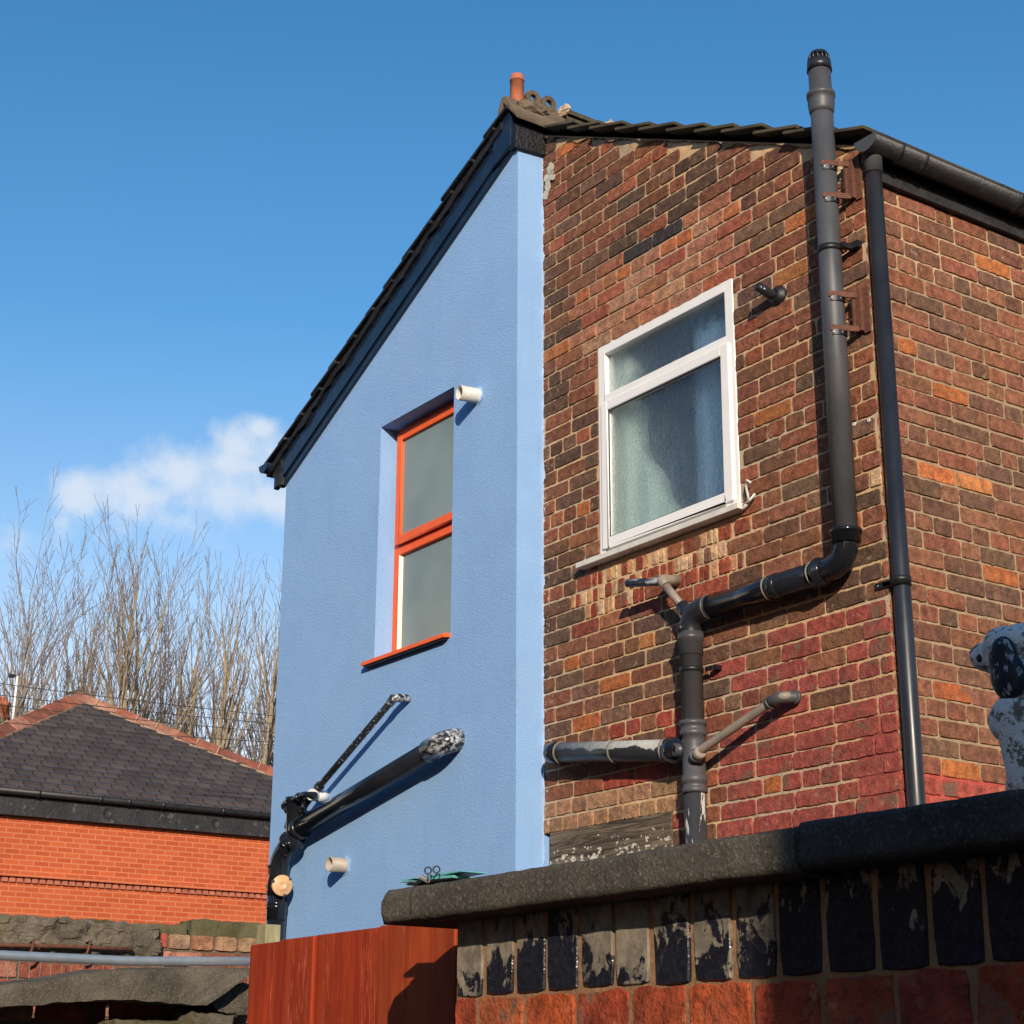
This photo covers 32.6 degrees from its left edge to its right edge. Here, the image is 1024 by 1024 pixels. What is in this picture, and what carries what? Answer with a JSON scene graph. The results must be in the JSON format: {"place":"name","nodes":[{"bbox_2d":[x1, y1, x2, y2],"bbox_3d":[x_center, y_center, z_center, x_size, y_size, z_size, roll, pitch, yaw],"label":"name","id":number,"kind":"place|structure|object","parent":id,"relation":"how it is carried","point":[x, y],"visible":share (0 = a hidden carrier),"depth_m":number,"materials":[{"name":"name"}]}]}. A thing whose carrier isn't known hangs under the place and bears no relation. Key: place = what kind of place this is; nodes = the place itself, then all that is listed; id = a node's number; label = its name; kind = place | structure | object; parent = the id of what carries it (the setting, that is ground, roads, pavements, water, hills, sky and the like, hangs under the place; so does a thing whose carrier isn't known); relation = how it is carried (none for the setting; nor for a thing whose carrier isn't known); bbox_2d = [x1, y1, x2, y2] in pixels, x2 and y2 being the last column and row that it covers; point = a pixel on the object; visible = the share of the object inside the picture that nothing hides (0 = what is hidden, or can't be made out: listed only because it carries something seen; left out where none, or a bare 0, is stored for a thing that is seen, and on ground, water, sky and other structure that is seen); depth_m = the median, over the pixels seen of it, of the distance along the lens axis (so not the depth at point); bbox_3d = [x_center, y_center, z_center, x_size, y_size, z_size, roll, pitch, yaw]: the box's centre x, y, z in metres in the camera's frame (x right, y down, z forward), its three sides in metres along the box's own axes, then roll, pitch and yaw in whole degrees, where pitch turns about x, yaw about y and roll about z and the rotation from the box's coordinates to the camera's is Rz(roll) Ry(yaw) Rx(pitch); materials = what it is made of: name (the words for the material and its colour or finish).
{"place":"outdoors","nodes":[
{"label":"outdoors","id":0,"kind":"place"},
{"bbox_2d":[0,1002,246,1023],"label":"brick wall","id":1,"kind":"structure","parent":0,"point":[76,1013],"depth_m":5.07,"materials":[{"name":"brick"}]},
{"bbox_2d":[0,966,249,1007],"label":"concrete slab","id":2,"kind":"structure","parent":1,"relation":"on","point":[177,987],"depth_m":4.99,"materials":[{"name":"grey concrete"}]},
{"bbox_2d":[89,1019,187,1023],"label":"rubble stone","id":3,"kind":"object","parent":1,"relation":"on","point":[114,1021],"visible":1,"depth_m":5.00,"materials":[{"name":"grey stone"}]},
{"bbox_2d":[167,1011,233,1023],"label":"rubble stone","id":4,"kind":"object","parent":1,"relation":"on","point":[192,1017],"visible":0.91,"depth_m":5.10,"materials":[{"name":"grey stone"}]},
{"bbox_2d":[179,982,248,1018],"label":"concrete slab","id":5,"kind":"structure","parent":1,"relation":"on","point":[233,1001],"depth_m":5.22,"materials":[{"name":"grey concrete"}]},
{"bbox_2d":[0,722,273,742],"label":"overhead wire","id":6,"kind":"object","parent":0,"point":[132,732],"visible":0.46,"depth_m":25.30,"materials":[{"name":"black metal"}]},
{"bbox_2d":[0,695,274,723],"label":"overhead wire","id":7,"kind":"object","parent":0,"point":[136,710],"visible":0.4,"depth_m":25.44,"materials":[{"name":"black metal"}]},
{"bbox_2d":[0,683,274,715],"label":"overhead wire","id":8,"kind":"object","parent":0,"point":[135,700],"visible":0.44,"depth_m":25.45,"materials":[{"name":"black metal"}]},
{"bbox_2d":[0,705,274,732],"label":"overhead wire","id":9,"kind":"object","parent":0,"point":[133,719],"visible":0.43,"depth_m":25.38,"materials":[{"name":"black metal"}]},
{"bbox_2d":[400,865,486,885],"bbox_3d":[-0.113,0.544,2.599,0.065,0.028,0.174,12,-22,-33],"label":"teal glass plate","id":10,"kind":"object","parent":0,"point":[440,878],"visible":0.99,"depth_m":2.57,"materials":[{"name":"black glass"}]},
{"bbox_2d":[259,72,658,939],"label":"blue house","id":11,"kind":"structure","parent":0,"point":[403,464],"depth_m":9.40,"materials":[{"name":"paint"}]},
{"bbox_2d":[361,401,453,667],"bbox_3d":[-0.508,0.102,9.518,0.192,1.392,0.835,12,-22,-33],"label":"window","id":12,"kind":"structure","parent":11,"relation":"in","point":[424,468],"depth_m":9.59,"materials":[{"name":"orange paint"}]},
{"bbox_2d":[0,0,1023,761],"label":"sky","id":13,"kind":"structure","parent":0,"point":[203,202],"materials":[{"name":"blue"}]},
{"bbox_2d":[381,789,1023,1023],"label":"garden wall","id":14,"kind":"structure","parent":0,"point":[910,915],"depth_m":2.01,"materials":[{"name":"brick"}]},
{"bbox_2d":[247,925,457,1023],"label":"timber gate","id":15,"kind":"structure","parent":14,"relation":"attached to","point":[389,974],"depth_m":3.09,"materials":[{"name":"wood"}]},
{"bbox_2d":[969,623,1023,790],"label":"dog statue","id":16,"kind":"object","parent":14,"relation":"on","point":[997,653],"visible":1,"depth_m":1.80,"materials":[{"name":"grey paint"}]},
{"bbox_2d":[542,49,1023,864],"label":"brick house","id":17,"kind":"structure","parent":0,"point":[784,473],"depth_m":7.46,"materials":[{"name":"brown brick"}]},
{"bbox_2d":[576,278,745,569],"bbox_3d":[0.680,-0.393,8.112,0.110,1.114,1.149,12,-22,-33],"label":"window","id":18,"kind":"structure","parent":17,"relation":"in","point":[669,453],"depth_m":8.06,"materials":[{"name":"white plastic"}]},
{"label":"ground","id":19,"kind":"structure","parent":0,"visible":0},
{"bbox_2d":[0,697,10,723],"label":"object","id":20,"kind":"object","parent":19,"relation":"on","point":[4,711],"depth_m":39.35,"materials":[{"name":"ceramic"}]},
{"bbox_2d":[8,674,18,718],"bbox_3d":[-9.295,7.178,31.246,0.186,8.725,0.080,12,-22,-33],"label":"aerial pole","id":21,"kind":"object","parent":19,"relation":"on","point":[16,683],"visible":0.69,"depth_m":32.51,"materials":[{"name":"white metal"}]},
{"bbox_2d":[0,547,82,719],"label":"bare tree","id":22,"kind":"object","parent":19,"relation":"on","point":[25,673],"visible":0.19,"depth_m":43.60,"materials":[{"name":"brown plant"}]},
{"bbox_2d":[0,550,107,719],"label":"bare tree","id":23,"kind":"object","parent":19,"relation":"on","point":[42,677],"visible":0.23,"depth_m":41.26,"materials":[{"name":"brown plant"}]},
{"bbox_2d":[0,462,134,721],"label":"bare tree","id":24,"kind":"object","parent":19,"relation":"on","point":[26,646],"visible":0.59,"depth_m":39.44,"materials":[{"name":"brown plant"}]},
{"bbox_2d":[17,534,122,714],"bbox_3d":[-10.289,6.861,38.438,3.083,13.762,3.290,-3,-18,10],"label":"bare tree","id":25,"kind":"object","parent":19,"relation":"on","point":[65,669],"visible":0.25,"depth_m":39.23,"materials":[{"name":"brown plant"}]},
{"bbox_2d":[23,539,193,718],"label":"bare tree","id":26,"kind":"object","parent":19,"relation":"on","point":[80,670],"visible":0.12,"depth_m":44.76,"materials":[{"name":"brown plant"}]},
{"bbox_2d":[0,950,249,983],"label":"steel fence","id":27,"kind":"object","parent":19,"relation":"on","point":[82,959],"visible":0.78,"depth_m":7.27,"materials":[{"name":"grey metal"}]},
{"bbox_2d":[66,503,192,724],"bbox_3d":[-8.617,6.792,38.624,2.343,14.020,2.537,-11,-21,32],"label":"bare tree","id":28,"kind":"object","parent":19,"relation":"on","point":[124,681],"visible":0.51,"depth_m":39.50,"materials":[{"name":"brown plant"}]},
{"bbox_2d":[0,688,272,924],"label":"brick building","id":29,"kind":"structure","parent":19,"relation":"on","point":[133,827],"depth_m":26.65,"materials":[{"name":"orange brick"}]},
{"bbox_2d":[0,933,280,1022],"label":"yard wall","id":30,"kind":"structure","parent":19,"relation":"on","point":[176,945],"depth_m":7.85,"materials":[{"name":"brick"}]},
{"bbox_2d":[0,914,161,955],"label":"coping stone","id":31,"kind":"object","parent":30,"relation":"on","point":[142,939],"visible":0.79,"depth_m":7.55,"materials":[{"name":"grey stone"}]},
{"bbox_2d":[0,940,132,953],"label":"iron rod","id":32,"kind":"object","parent":31,"relation":"attached to","point":[32,945],"visible":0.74,"depth_m":7.47,"materials":[{"name":"metal"}]},
{"bbox_2d":[77,918,186,937],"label":"stone block","id":33,"kind":"structure","parent":30,"relation":"on","point":[181,929],"depth_m":7.91,"materials":[{"name":"grey stone"}]},
{"bbox_2d":[180,919,262,941],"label":"stone block","id":34,"kind":"structure","parent":30,"relation":"on","point":[212,928],"depth_m":8.05,"materials":[{"name":"stone"}]},
{"bbox_2d":[81,616,205,729],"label":"bare tree","id":35,"kind":"object","parent":19,"relation":"on","point":[98,694],"visible":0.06,"depth_m":43.28,"materials":[{"name":"brown plant"}]},
{"bbox_2d":[68,495,257,733],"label":"bare tree","id":36,"kind":"object","parent":19,"relation":"on","point":[192,701],"visible":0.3,"depth_m":41.41,"materials":[{"name":"brown plant"}]},
{"bbox_2d":[106,510,244,751],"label":"bare tree","id":37,"kind":"object","parent":19,"relation":"on","point":[168,625],"visible":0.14,"depth_m":44.91,"materials":[{"name":"brown plant"}]},
{"bbox_2d":[104,547,276,763],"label":"bare tree","id":38,"kind":"object","parent":19,"relation":"on","point":[218,733],"visible":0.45,"depth_m":41.65,"materials":[{"name":"brown plant"}]},
{"bbox_2d":[154,535,274,762],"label":"bare tree","id":39,"kind":"object","parent":19,"relation":"on","point":[192,714],"visible":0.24,"depth_m":43.74,"materials":[{"name":"brown plant"}]},
{"bbox_2d":[166,548,279,759],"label":"bare tree","id":40,"kind":"object","parent":19,"relation":"on","point":[218,688],"visible":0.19,"depth_m":47.44,"materials":[{"name":"brown plant"}]},
{"bbox_2d":[228,559,280,766],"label":"bare tree","id":41,"kind":"object","parent":19,"relation":"on","point":[270,728],"visible":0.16,"depth_m":41.16,"materials":[{"name":"brown plant"}]},
{"bbox_2d":[227,558,281,763],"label":"bare tree","id":42,"kind":"object","parent":19,"relation":"on","point":[262,745],"visible":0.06,"depth_m":44.84,"materials":[{"name":"brown plant"}]},
{"bbox_2d":[248,610,277,764],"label":"bare tree","id":43,"kind":"object","parent":19,"relation":"on","point":[269,684],"visible":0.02,"depth_m":47.41,"materials":[{"name":"brown plant"}]},
{"bbox_2d":[256,924,280,943],"bbox_3d":[-1.123,2.979,7.700,0.077,2.268,0.090,12,-22,-33],"label":"timber post","id":44,"kind":"object","parent":19,"relation":"on","point":[268,933],"visible":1,"depth_m":8.00,"materials":[{"name":"beige wood"}]}
]}

